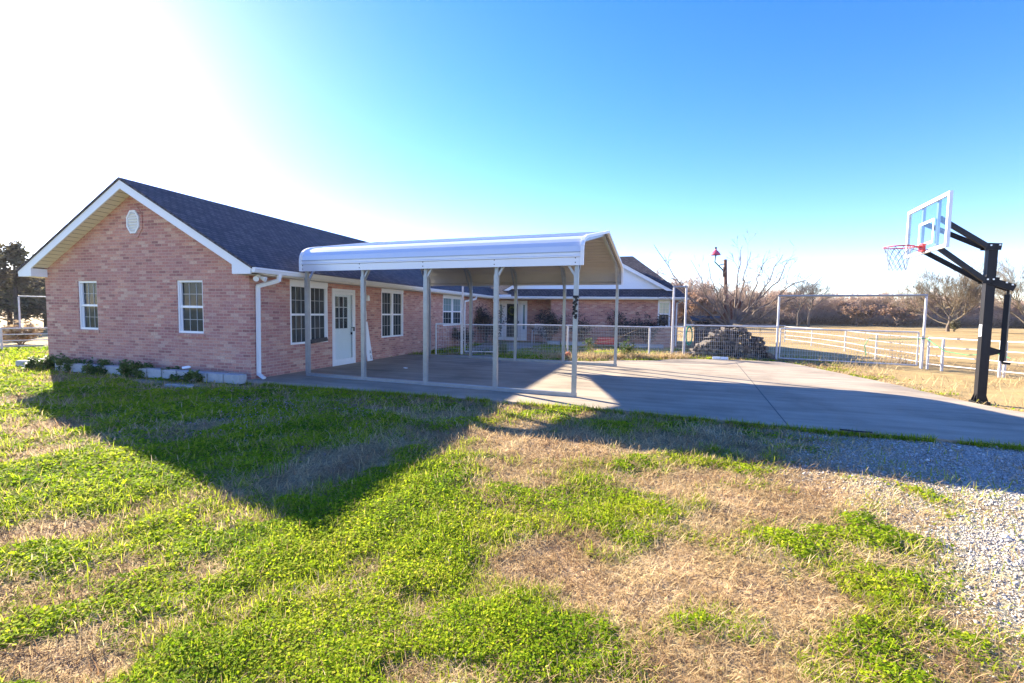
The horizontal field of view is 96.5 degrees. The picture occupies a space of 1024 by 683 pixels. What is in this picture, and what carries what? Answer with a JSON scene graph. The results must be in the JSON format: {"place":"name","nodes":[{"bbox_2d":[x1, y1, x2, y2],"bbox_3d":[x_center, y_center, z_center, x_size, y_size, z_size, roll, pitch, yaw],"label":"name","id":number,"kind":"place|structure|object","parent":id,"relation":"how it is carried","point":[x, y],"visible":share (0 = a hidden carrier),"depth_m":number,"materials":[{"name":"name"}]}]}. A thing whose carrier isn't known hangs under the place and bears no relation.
{"place":"outdoors","nodes":[
{"label":"outdoors","id":0,"kind":"place"},
{"bbox_2d":[465,341,546,354],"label":"path","id":1,"kind":"structure","parent":0,"point":[519,345],"depth_m":20.68,"materials":[{"name":"concrete"}]},
{"bbox_2d":[461,286,493,353],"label":"pipe arch","id":2,"kind":"structure","parent":1,"relation":"on","point":[462,308],"depth_m":16.40,"materials":[{"name":"white paint"}]},
{"bbox_2d":[464,324,492,351],"bbox_3d":[-1.182,-0.117,16.504,1.087,1.018,0.048,1,4,0],"label":"gate leaf","id":3,"kind":"object","parent":2,"relation":"attached to","point":[476,329],"visible":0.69,"depth_m":16.49,"materials":[{"name":"white paint"}]},
{"bbox_2d":[472,304,509,342],"bbox_3d":[-1.198,-0.887,22.566,1.984,2.006,1.776,2,4,16],"label":"shrub","id":4,"kind":"object","parent":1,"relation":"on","point":[483,317],"visible":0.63,"depth_m":22.52,"materials":[{"name":"green plant"}]},
{"bbox_2d":[478,317,503,344],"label":"shrub","id":5,"kind":"object","parent":1,"relation":"on","point":[490,329],"visible":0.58,"depth_m":21.33,"materials":[{"name":"green plant"}]},
{"bbox_2d":[532,326,546,339],"bbox_3d":[1.369,-0.394,22.829,0.628,0.986,0.612,2,4,16],"label":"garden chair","id":6,"kind":"object","parent":1,"relation":"on","point":[535,331],"visible":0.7,"depth_m":23.09,"materials":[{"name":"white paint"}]},
{"bbox_2d":[0,311,1023,682],"bbox_3d":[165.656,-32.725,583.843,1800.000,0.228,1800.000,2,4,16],"label":"ground","id":7,"kind":"structure","parent":0,"point":[936,379],"depth_m":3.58,"materials":[{"name":"beige plant"}]},
{"bbox_2d":[0,275,29,322],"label":"cedar tree","id":8,"kind":"object","parent":7,"relation":"on","point":[6,314],"visible":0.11,"depth_m":29.69,"materials":[{"name":"green plant"}]},
{"bbox_2d":[0,310,38,324],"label":"brown leaved tree","id":9,"kind":"object","parent":7,"relation":"on","point":[11,321],"depth_m":31.89,"materials":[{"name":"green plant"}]},
{"bbox_2d":[0,320,44,344],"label":"dry weed heap","id":10,"kind":"object","parent":7,"relation":"on","point":[19,331],"visible":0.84,"depth_m":17.93,"materials":[{"name":"brown plant"}]},
{"bbox_2d":[15,360,29,366],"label":"concrete block","id":11,"kind":"object","parent":7,"relation":"on","point":[20,362],"depth_m":11.33,"materials":[{"name":"grey concrete"}]},
{"bbox_2d":[0,239,46,327],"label":"cedar tree","id":12,"kind":"object","parent":7,"relation":"on","point":[14,254],"visible":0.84,"depth_m":26.64,"materials":[{"name":"green plant"}]},
{"bbox_2d":[0,278,46,326],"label":"cedar tree","id":13,"kind":"object","parent":7,"relation":"on","point":[44,320],"visible":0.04,"depth_m":29.11,"materials":[{"name":"green plant"}]},
{"bbox_2d":[0,327,47,348],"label":"pipe fence","id":14,"kind":"object","parent":7,"relation":"on","point":[1,339],"visible":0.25,"depth_m":15.92,"materials":[{"name":"white metal"}]},
{"bbox_2d":[18,296,45,327],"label":"pipe arch","id":15,"kind":"structure","parent":7,"relation":"on","point":[19,313],"depth_m":18.11,"materials":[{"name":"white paint"}]},
{"bbox_2d":[20,354,60,369],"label":"weed clump","id":16,"kind":"object","parent":7,"relation":"on","point":[34,361],"visible":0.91,"depth_m":11.00,"materials":[{"name":"green plant"}]},
{"bbox_2d":[55,363,65,370],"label":"concrete block","id":17,"kind":"object","parent":7,"relation":"on","point":[60,367],"depth_m":10.77,"materials":[{"name":"grey concrete"}]},
{"bbox_2d":[51,353,94,371],"bbox_3d":[-10.456,0.478,10.875,0.762,0.532,0.822,2,4,16],"label":"weed clump","id":18,"kind":"object","parent":7,"relation":"on","point":[61,361],"visible":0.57,"depth_m":10.65,"materials":[{"name":"green plant"}]},
{"bbox_2d":[67,363,87,371],"bbox_3d":[-10.211,0.610,10.734,0.409,0.190,0.198,2,4,16],"label":"concrete block","id":19,"kind":"object","parent":7,"relation":"on","point":[75,367],"depth_m":10.63,"materials":[{"name":"grey concrete"}]},
{"bbox_2d":[79,364,96,372],"bbox_3d":[-9.802,0.624,10.600,0.406,0.190,0.193,2,4,16],"label":"concrete block","id":20,"kind":"object","parent":7,"relation":"on","point":[80,367],"depth_m":10.55,"materials":[{"name":"grey concrete"}]},
{"bbox_2d":[81,359,113,374],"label":"weed clump","id":21,"kind":"object","parent":7,"relation":"on","point":[93,369],"visible":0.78,"depth_m":10.30,"materials":[{"name":"green plant"}]},
{"bbox_2d":[106,365,118,373],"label":"concrete block","id":22,"kind":"object","parent":7,"relation":"on","point":[111,369],"depth_m":10.28,"materials":[{"name":"grey concrete"}]},
{"bbox_2d":[116,359,154,377],"bbox_3d":[-8.354,0.593,10.147,0.658,0.462,0.883,-1,4,-30],"label":"weed clump","id":23,"kind":"object","parent":7,"relation":"on","point":[125,366],"visible":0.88,"depth_m":9.97,"materials":[{"name":"green plant"}]},
{"bbox_2d":[133,368,150,376],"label":"concrete block","id":24,"kind":"object","parent":7,"relation":"on","point":[143,370],"depth_m":9.98,"materials":[{"name":"grey concrete"}]},
{"bbox_2d":[147,368,161,378],"bbox_3d":[-7.740,0.694,9.996,0.407,0.190,0.195,2,4,16],"label":"concrete block","id":25,"kind":"object","parent":7,"relation":"on","point":[155,372],"depth_m":9.90,"materials":[{"name":"grey concrete"}]},
{"bbox_2d":[162,369,180,378],"bbox_3d":[-7.326,0.708,9.881,0.408,0.190,0.196,2,4,16],"label":"concrete block","id":26,"kind":"object","parent":7,"relation":"on","point":[166,374],"depth_m":9.80,"materials":[{"name":"grey concrete"}]},
{"bbox_2d":[161,366,182,372],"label":"weed clump","id":27,"kind":"object","parent":7,"relation":"on","point":[168,368],"visible":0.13,"depth_m":10.01,"materials":[{"name":"green plant"}]},
{"bbox_2d":[168,372,182,381],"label":"weed clump","id":28,"kind":"object","parent":7,"relation":"on","point":[173,377],"visible":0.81,"depth_m":9.56,"materials":[{"name":"green plant"}]},
{"bbox_2d":[165,383,193,387],"bbox_3d":[-6.503,0.872,8.984,0.695,0.067,0.216,2,4,16],"label":"concrete rubble","id":29,"kind":"object","parent":7,"relation":"on","point":[178,385],"visible":0.68,"depth_m":8.93,"materials":[{"name":"grey concrete"}]},
{"bbox_2d":[177,370,193,380],"bbox_3d":[-6.913,0.721,9.763,0.408,0.190,0.197,2,4,16],"label":"concrete block","id":30,"kind":"object","parent":7,"relation":"on","point":[180,373],"depth_m":9.70,"materials":[{"name":"grey concrete"}]},
{"bbox_2d":[180,369,204,382],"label":"weed clump","id":31,"kind":"object","parent":7,"relation":"on","point":[189,376],"visible":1,"depth_m":9.41,"materials":[{"name":"green plant"}]},
{"bbox_2d":[186,407,205,422],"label":"lawn weed","id":32,"kind":"object","parent":7,"relation":"on","point":[196,415],"visible":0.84,"depth_m":6.37,"materials":[{"name":"green plant"}]},
{"bbox_2d":[192,371,211,381],"bbox_3d":[-6.508,0.737,9.616,0.406,0.190,0.192,2,4,16],"label":"concrete block","id":33,"kind":"object","parent":7,"relation":"on","point":[204,374],"depth_m":9.50,"materials":[{"name":"grey concrete"}]},
{"bbox_2d":[208,372,228,382],"bbox_3d":[-6.093,0.750,9.504,0.409,0.190,0.198,2,4,16],"label":"concrete block","id":34,"kind":"object","parent":7,"relation":"on","point":[216,376],"depth_m":9.42,"materials":[{"name":"grey concrete"}]},
{"bbox_2d":[224,373,246,384],"bbox_3d":[-5.682,0.764,9.377,0.409,0.190,0.199,2,4,16],"label":"concrete block","id":35,"kind":"object","parent":7,"relation":"on","point":[236,378],"depth_m":9.30,"materials":[{"name":"grey concrete"}]},
{"bbox_2d":[109,384,410,450],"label":"weed flowers","id":36,"kind":"object","parent":7,"relation":"on","point":[266,414],"visible":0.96,"depth_m":6.87,"materials":[{"name":"purple plant"}]},
{"bbox_2d":[263,452,287,478],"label":"lawn weed","id":37,"kind":"object","parent":7,"relation":"on","point":[273,466],"visible":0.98,"depth_m":4.39,"materials":[{"name":"green plant"}]},
{"bbox_2d":[16,177,688,379],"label":"brick house","id":38,"kind":"structure","parent":7,"relation":"on","point":[135,272],"depth_m":10.94,"materials":[{"name":"red brick"}]},
{"bbox_2d":[79,281,98,329],"bbox_3d":[-10.275,-0.883,11.140,0.670,1.175,0.090,2,4,16],"label":"window","id":39,"kind":"structure","parent":38,"relation":"in","point":[87,289],"depth_m":11.18,"materials":[{"name":"white plastic"}]},
{"bbox_2d":[177,280,203,333],"bbox_3d":[-7.144,-0.776,10.212,0.765,1.175,0.090,2,4,16],"label":"window","id":40,"kind":"structure","parent":38,"relation":"in","point":[190,292],"depth_m":10.25,"materials":[{"name":"white plastic"}]},
{"bbox_2d":[290,279,327,344],"bbox_3d":[-5.081,-0.738,11.424,0.092,1.560,1.320,2,4,16],"label":"window","id":41,"kind":"structure","parent":38,"relation":"in","point":[318,290],"depth_m":11.44,"materials":[{"name":"white plastic"}]},
{"bbox_2d":[311,337,327,343],"bbox_3d":[-4.934,-0.031,11.687,0.081,0.147,0.606,2,4,16],"label":"window board","id":42,"kind":"object","parent":38,"relation":"on","point":[318,340],"depth_m":11.65,"materials":[{"name":"grey wood"}]},
{"bbox_2d":[335,291,351,358],"bbox_3d":[-4.728,-0.394,12.717,0.046,1.970,0.872,2,4,16],"label":"door","id":43,"kind":"structure","parent":38,"relation":"in","point":[343,303],"depth_m":12.75,"materials":[{"name":"white paint"}]},
{"bbox_2d":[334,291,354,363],"bbox_3d":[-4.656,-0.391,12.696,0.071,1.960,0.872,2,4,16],"label":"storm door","id":44,"kind":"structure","parent":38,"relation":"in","point":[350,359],"depth_m":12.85,"materials":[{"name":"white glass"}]},
{"bbox_2d":[381,288,403,337],"bbox_3d":[-3.977,-0.945,15.126,0.092,1.580,1.350,2,4,16],"label":"window","id":45,"kind":"structure","parent":38,"relation":"in","point":[391,299],"depth_m":15.09,"materials":[{"name":"white plastic"}]},
{"bbox_2d":[443,294,461,325],"bbox_3d":[-2.587,-1.352,19.772,0.092,1.310,2.020,2,4,16],"label":"window","id":46,"kind":"structure","parent":38,"relation":"in","point":[452,305],"depth_m":19.73,"materials":[{"name":"white plastic"}]},
{"bbox_2d":[505,301,519,339],"bbox_3d":[0.008,-1.144,25.122,0.840,2.110,0.085,2,4,16],"label":"door","id":47,"kind":"structure","parent":38,"relation":"in","point":[507,303],"depth_m":25.17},
{"bbox_2d":[508,306,513,315],"bbox_3d":[0.008,-1.680,25.057,0.540,0.580,0.165,2,4,16],"label":"door wreath","id":48,"kind":"object","parent":47,"relation":"attached to","point":[510,308],"depth_m":25.07,"materials":[{"name":"green plant"}]},
{"bbox_2d":[657,300,670,325],"bbox_3d":[7.260,-1.361,21.820,0.560,1.250,0.092,2,4,16],"label":"window","id":49,"kind":"structure","parent":38,"relation":"in","point":[663,305],"depth_m":21.82,"materials":[{"name":"white glass"}]},
{"bbox_2d":[435,323,461,353],"bbox_3d":[-2.234,-0.014,16.134,1.110,1.259,0.058,-2,5,-41],"label":"pipe fence","id":50,"kind":"object","parent":7,"relation":"on","point":[438,336],"visible":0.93,"depth_m":15.99,"materials":[{"name":"white metal"}]},
{"bbox_2d":[451,325,475,346],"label":"shrub","id":51,"kind":"object","parent":7,"relation":"on","point":[456,335],"visible":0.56,"depth_m":19.71,"materials":[{"name":"green plant"}]},
{"bbox_2d":[468,347,500,353],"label":"grass clump","id":52,"kind":"object","parent":7,"relation":"on","point":[487,349],"visible":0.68,"depth_m":16.73,"materials":[{"name":"green plant"}]},
{"bbox_2d":[498,341,510,353],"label":"grass clump","id":53,"kind":"object","parent":7,"relation":"on","point":[502,350],"visible":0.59,"depth_m":16.86,"materials":[{"name":"green plant"}]},
{"bbox_2d":[0,341,1023,682],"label":"green grass","id":54,"kind":"structure","parent":7,"relation":"on","point":[326,488],"depth_m":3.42,"materials":[{"name":"green plant"}]},
{"bbox_2d":[595,337,613,344],"bbox_3d":[4.282,-0.040,20.972,1.000,0.320,0.550,2,4,16],"label":"red tub","id":55,"kind":"object","parent":54,"relation":"on","point":[599,339],"visible":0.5,"depth_m":20.73,"materials":[{"name":"red plastic"}]},
{"bbox_2d":[531,308,566,340],"bbox_3d":[1.723,-0.758,22.620,1.920,1.824,1.885,2,4,16],"label":"shrub","id":56,"kind":"object","parent":7,"relation":"on","point":[549,319],"visible":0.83,"depth_m":22.76,"materials":[{"name":"green plant"}]},
{"bbox_2d":[547,341,559,344],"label":"edging block","id":57,"kind":"structure","parent":7,"relation":"on","point":[551,342],"depth_m":22.08,"materials":[{"name":"concrete"}]},
{"bbox_2d":[565,311,594,341],"bbox_3d":[3.242,-0.666,22.378,2.009,1.716,1.343,-2,5,-41],"label":"shrub","id":58,"kind":"object","parent":7,"relation":"on","point":[580,330],"visible":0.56,"depth_m":22.30,"materials":[{"name":"green plant"}]},
{"bbox_2d":[498,324,671,354],"bbox_3d":[2.688,0.049,16.324,6.345,1.259,0.729,1,4,-2],"label":"pipe fence","id":59,"kind":"object","parent":7,"relation":"on","point":[656,338],"visible":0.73,"depth_m":16.46,"materials":[{"name":"white metal"}]},
{"bbox_2d":[582,334,597,353],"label":"tall weed","id":60,"kind":"object","parent":7,"relation":"on","point":[588,343],"visible":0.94,"depth_m":16.35,"materials":[{"name":"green plant"}]},
{"bbox_2d":[543,350,698,360],"bbox_3d":[3.910,0.488,15.845,6.292,0.436,2.091,0,4,-9],"label":"straw tussock","id":61,"kind":"object","parent":7,"relation":"on","point":[598,355],"visible":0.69,"depth_m":15.79,"materials":[{"name":"beige plant"}]},
{"bbox_2d":[607,306,643,343],"bbox_3d":[5.320,-0.699,21.600,1.947,1.948,1.757,2,4,16],"label":"shrub","id":62,"kind":"object","parent":7,"relation":"on","point":[621,331],"visible":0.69,"depth_m":21.59,"materials":[{"name":"green plant"}]},
{"bbox_2d":[617,337,639,356],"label":"tall weed","id":63,"kind":"object","parent":7,"relation":"on","point":[629,348],"visible":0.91,"depth_m":15.92,"materials":[{"name":"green plant"}]},
{"bbox_2d":[242,382,1023,451],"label":"edge grass","id":64,"kind":"structure","parent":7,"relation":"on","point":[913,438],"depth_m":6.53,"materials":[{"name":"green plant"}]},
{"bbox_2d":[634,344,646,347],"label":"edging block","id":65,"kind":"structure","parent":7,"relation":"on","point":[640,345],"depth_m":20.91,"materials":[{"name":"concrete"}]},
{"bbox_2d":[633,311,669,343],"bbox_3d":[6.449,-0.560,21.474,1.826,1.722,1.453,1,4,-3],"label":"shrub","id":66,"kind":"object","parent":7,"relation":"on","point":[659,321],"visible":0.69,"depth_m":21.27,"materials":[{"name":"green plant"}]},
{"bbox_2d":[650,344,663,348],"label":"edging block","id":67,"kind":"structure","parent":7,"relation":"on","point":[657,346],"depth_m":20.70,"materials":[{"name":"concrete"}]},
{"bbox_2d":[671,286,687,353],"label":"pipe arch","id":68,"kind":"structure","parent":7,"relation":"on","point":[686,289],"depth_m":16.64,"materials":[{"name":"white paint"}]},
{"bbox_2d":[672,326,683,354],"bbox_3d":[6.090,-0.025,16.723,0.408,1.088,0.048,2,4,18],"label":"gate leaf","id":69,"kind":"object","parent":68,"relation":"attached to","point":[678,338],"visible":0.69,"depth_m":16.71,"materials":[{"name":"white paint"}]},
{"bbox_2d":[678,302,684,322],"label":"brown leaved tree","id":70,"kind":"object","parent":7,"relation":"on","point":[679,316],"visible":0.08,"depth_m":61.07,"materials":[{"name":"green plant"}]},
{"bbox_2d":[678,292,718,326],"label":"brown leaved tree","id":71,"kind":"object","parent":7,"relation":"on","point":[704,302],"visible":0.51,"depth_m":59.20,"materials":[{"name":"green plant"}]},
{"bbox_2d":[690,316,727,347],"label":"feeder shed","id":72,"kind":"structure","parent":7,"relation":"on","point":[708,329],"depth_m":21.07,"materials":[{"name":"grey wood"}]},
{"bbox_2d":[710,247,727,309],"bbox_3d":[9.965,-2.026,22.070,0.959,5.001,0.469,0,4,-10],"label":"yard light","id":73,"kind":"object","parent":7,"relation":"on","point":[715,252],"visible":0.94,"depth_m":21.88,"materials":[{"name":"metal"}]},
{"bbox_2d":[686,325,776,358],"bbox_3d":[7.851,0.001,16.453,3.081,1.162,0.048,1,4,8],"label":"pipe fence","id":74,"kind":"object","parent":7,"relation":"on","point":[724,326],"visible":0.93,"depth_m":16.42,"materials":[{"name":"white metal"}]},
{"bbox_2d":[686,326,692,344],"bbox_3d":[6.476,-0.224,16.696,0.235,0.745,0.148,2,4,16],"label":"hose coil","id":75,"kind":"object","parent":74,"relation":"hanging from","point":[690,327],"visible":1,"depth_m":16.65,"materials":[{"name":"teal rubber"}]},
{"bbox_2d":[678,324,785,341],"bbox_3d":[12.501,-0.462,27.646,8.660,1.152,0.834,1,4,-1],"label":"pipe fence","id":76,"kind":"object","parent":7,"relation":"on","point":[750,325],"visible":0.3,"depth_m":27.63,"materials":[{"name":"metal"}]},
{"bbox_2d":[654,230,821,350],"bbox_3d":[9.165,-1.941,19.127,6.455,5.171,3.757,1,4,9],"label":"bare tree","id":77,"kind":"object","parent":7,"relation":"on","point":[736,317],"visible":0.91,"depth_m":18.92,"materials":[{"name":"brown plant"}]},
{"bbox_2d":[720,307,732,319],"bbox_3d":[9.545,-1.322,20.416,0.621,0.730,0.014,2,4,15],"label":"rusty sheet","id":78,"kind":"object","parent":77,"relation":"attached to","point":[724,315],"visible":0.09,"depth_m":20.40,"materials":[{"name":"metal"}]},
{"bbox_2d":[729,298,740,308],"bbox_3d":[9.653,-1.633,19.721,0.480,0.480,0.060,2,-6,16],"label":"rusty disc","id":79,"kind":"object","parent":77,"relation":"attached to","point":[739,305],"visible":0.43,"depth_m":19.72,"materials":[{"name":"metal"}]},
{"bbox_2d":[782,280,820,325],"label":"bare tree","id":80,"kind":"object","parent":7,"relation":"on","point":[797,301],"visible":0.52,"depth_m":74.81,"materials":[{"name":"brown plant"}]},
{"bbox_2d":[785,271,835,326],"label":"bare tree","id":81,"kind":"object","parent":7,"relation":"on","point":[812,291],"visible":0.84,"depth_m":72.76,"materials":[{"name":"plant"}]},
{"bbox_2d":[649,264,1023,327],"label":"wood","id":82,"kind":"object","parent":7,"relation":"on","point":[827,304],"visible":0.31,"depth_m":90.69,"materials":[{"name":"brown plant"}]},
{"bbox_2d":[675,427,1023,682],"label":"gravel","id":83,"kind":"structure","parent":7,"relation":"on","point":[997,474],"depth_m":4.26,"materials":[{"name":"grey gravel"}]},
{"bbox_2d":[678,282,1023,326],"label":"undergrowth","id":84,"kind":"object","parent":7,"relation":"on","point":[885,321],"visible":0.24,"depth_m":90.46,"materials":[{"name":"brown plant"}]},
{"bbox_2d":[775,294,927,368],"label":"pipe arch","id":85,"kind":"structure","parent":7,"relation":"on","point":[923,332],"depth_m":14.86,"materials":[{"name":"white paint"}]},
{"bbox_2d":[778,328,919,365],"bbox_3d":[11.148,0.147,15.303,3.792,1.098,0.048,3,4,29],"label":"gate leaf","id":86,"kind":"object","parent":85,"relation":"attached to","point":[841,330],"visible":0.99,"depth_m":15.19,"materials":[{"name":"white paint"}]},
{"bbox_2d":[785,326,921,367],"bbox_3d":[15.092,0.018,21.203,0.556,1.085,14.303,2,4,16],"label":"pipe fence","id":87,"kind":"object","parent":7,"relation":"on","point":[845,342],"visible":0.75,"depth_m":17.47,"materials":[{"name":"white metal"}]},
{"bbox_2d":[837,300,879,325],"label":"brown leaved tree","id":88,"kind":"object","parent":7,"relation":"on","point":[857,312],"visible":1,"depth_m":84.58,"materials":[{"name":"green plant"}]},
{"bbox_2d":[877,302,923,326],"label":"brown leaved tree","id":89,"kind":"object","parent":7,"relation":"on","point":[901,314],"visible":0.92,"depth_m":83.05,"materials":[{"name":"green plant"}]},
{"bbox_2d":[884,258,1012,331],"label":"bare tree","id":90,"kind":"object","parent":7,"relation":"on","point":[973,292],"visible":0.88,"depth_m":55.91,"materials":[{"name":"brown plant"}]},
{"bbox_2d":[883,190,1016,404],"bbox_3d":[8.086,-0.750,8.718,1.649,3.745,1.566,0,4,-14],"label":"basketball hoop","id":91,"kind":"object","parent":7,"relation":"on","point":[989,280],"visible":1,"depth_m":8.33,"materials":[{"name":"black metal"}]},
{"bbox_2d":[949,318,961,331],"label":"shrub","id":92,"kind":"object","parent":7,"relation":"on","point":[955,325],"visible":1,"depth_m":55.12,"materials":[{"name":"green plant"}]},
{"bbox_2d":[926,337,1023,377],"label":"pipe fence","id":93,"kind":"object","parent":7,"relation":"on","point":[941,365],"visible":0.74,"depth_m":13.36,"materials":[{"name":"white metal"}]},
{"bbox_2d":[864,338,1010,358],"bbox_3d":[12.725,0.228,13.763,0.691,0.635,3.346,-1,4,-31],"label":"garden hose","id":94,"kind":"object","parent":93,"relation":"on","point":[927,339],"visible":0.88,"depth_m":14.16,"materials":[{"name":"green"}]},
{"bbox_2d":[978,257,1023,322],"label":"bare tree","id":95,"kind":"object","parent":7,"relation":"on","point":[1010,278],"visible":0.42,"depth_m":58.74,"materials":[{"name":"brown plant"}]},
{"bbox_2d":[1002,343,1007,377],"bbox_3d":[13.376,0.555,12.394,0.065,1.070,0.065,4,5,39],"label":"fence post","id":96,"kind":"object","parent":7,"relation":"on","point":[1004,369],"visible":0.27,"depth_m":12.38,"materials":[{"name":"white paint"}]},
{"bbox_2d":[0,0,1023,302],"label":"sky","id":97,"kind":"structure","parent":0,"point":[682,128],"materials":[{"name":"blue"}]},
{"bbox_2d":[247,354,1023,447],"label":"driveway","id":98,"kind":"structure","parent":0,"point":[796,394],"depth_m":9.08,"materials":[{"name":"concrete"}]},
{"bbox_2d":[366,322,372,360],"bbox_3d":[-4.303,-0.006,13.590,0.214,1.170,0.240,2,4,16],"label":"wooden sign","id":99,"kind":"object","parent":98,"relation":"on","point":[368,351],"visible":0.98,"depth_m":13.60,"materials":[{"name":"white wood"}]},
{"bbox_2d":[299,231,623,396],"bbox_3d":[-0.790,-0.962,11.803,6.452,3.450,5.620,2,4,21],"label":"metal carport","id":100,"kind":"object","parent":98,"relation":"on","point":[576,259],"visible":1,"depth_m":9.79,"materials":[{"name":"metal"}]},
{"bbox_2d":[572,295,578,318],"bbox_3d":[1.145,-0.615,8.230,0.117,0.424,0.119,2,4,16],"label":"torn strap","id":101,"kind":"object","parent":100,"relation":"attached to","point":[575,305],"visible":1,"depth_m":8.18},
{"bbox_2d":[712,356,727,359],"bbox_3d":[7.250,0.575,15.916,0.500,0.090,0.100,2,4,13],"label":"pale board","id":102,"kind":"object","parent":98,"relation":"on","point":[716,357],"visible":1,"depth_m":15.87,"materials":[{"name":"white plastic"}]},
{"bbox_2d":[737,364,786,423],"bbox_3d":[5.577,0.940,10.620,0.018,0.020,9.272,2,4,22],"label":"driveway joint","id":103,"kind":"object","parent":98,"relation":"on","point":[765,398],"visible":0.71,"depth_m":8.29,"materials":[{"name":"grey concrete"}]},
{"bbox_2d":[840,429,872,432],"bbox_3d":[4.563,1.181,6.039,0.415,0.045,0.214,2,4,16],"label":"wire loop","id":104,"kind":"object","parent":98,"relation":"on","point":[856,431],"visible":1,"depth_m":5.96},
{"bbox_2d":[678,346,1023,405],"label":"pasture grass","id":105,"kind":"structure","parent":0,"point":[896,359],"depth_m":14.41,"materials":[{"name":"beige plant"}]},
{"bbox_3d":[8.705,0.034,16.457,0.137,0.130,0.383,-27,6,-3],"label":"firewood log","id":106,"kind":"object","parent":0,"visible":0},
{"bbox_2d":[749,338,760,340],"bbox_3d":[8.742,-0.050,16.462,0.145,0.129,0.469,30,-7,-3],"label":"firewood log","id":107,"kind":"object","parent":106,"relation":"on","point":[755,339],"visible":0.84,"depth_m":16.36,"materials":[{"name":"grey wood"}]}
]}

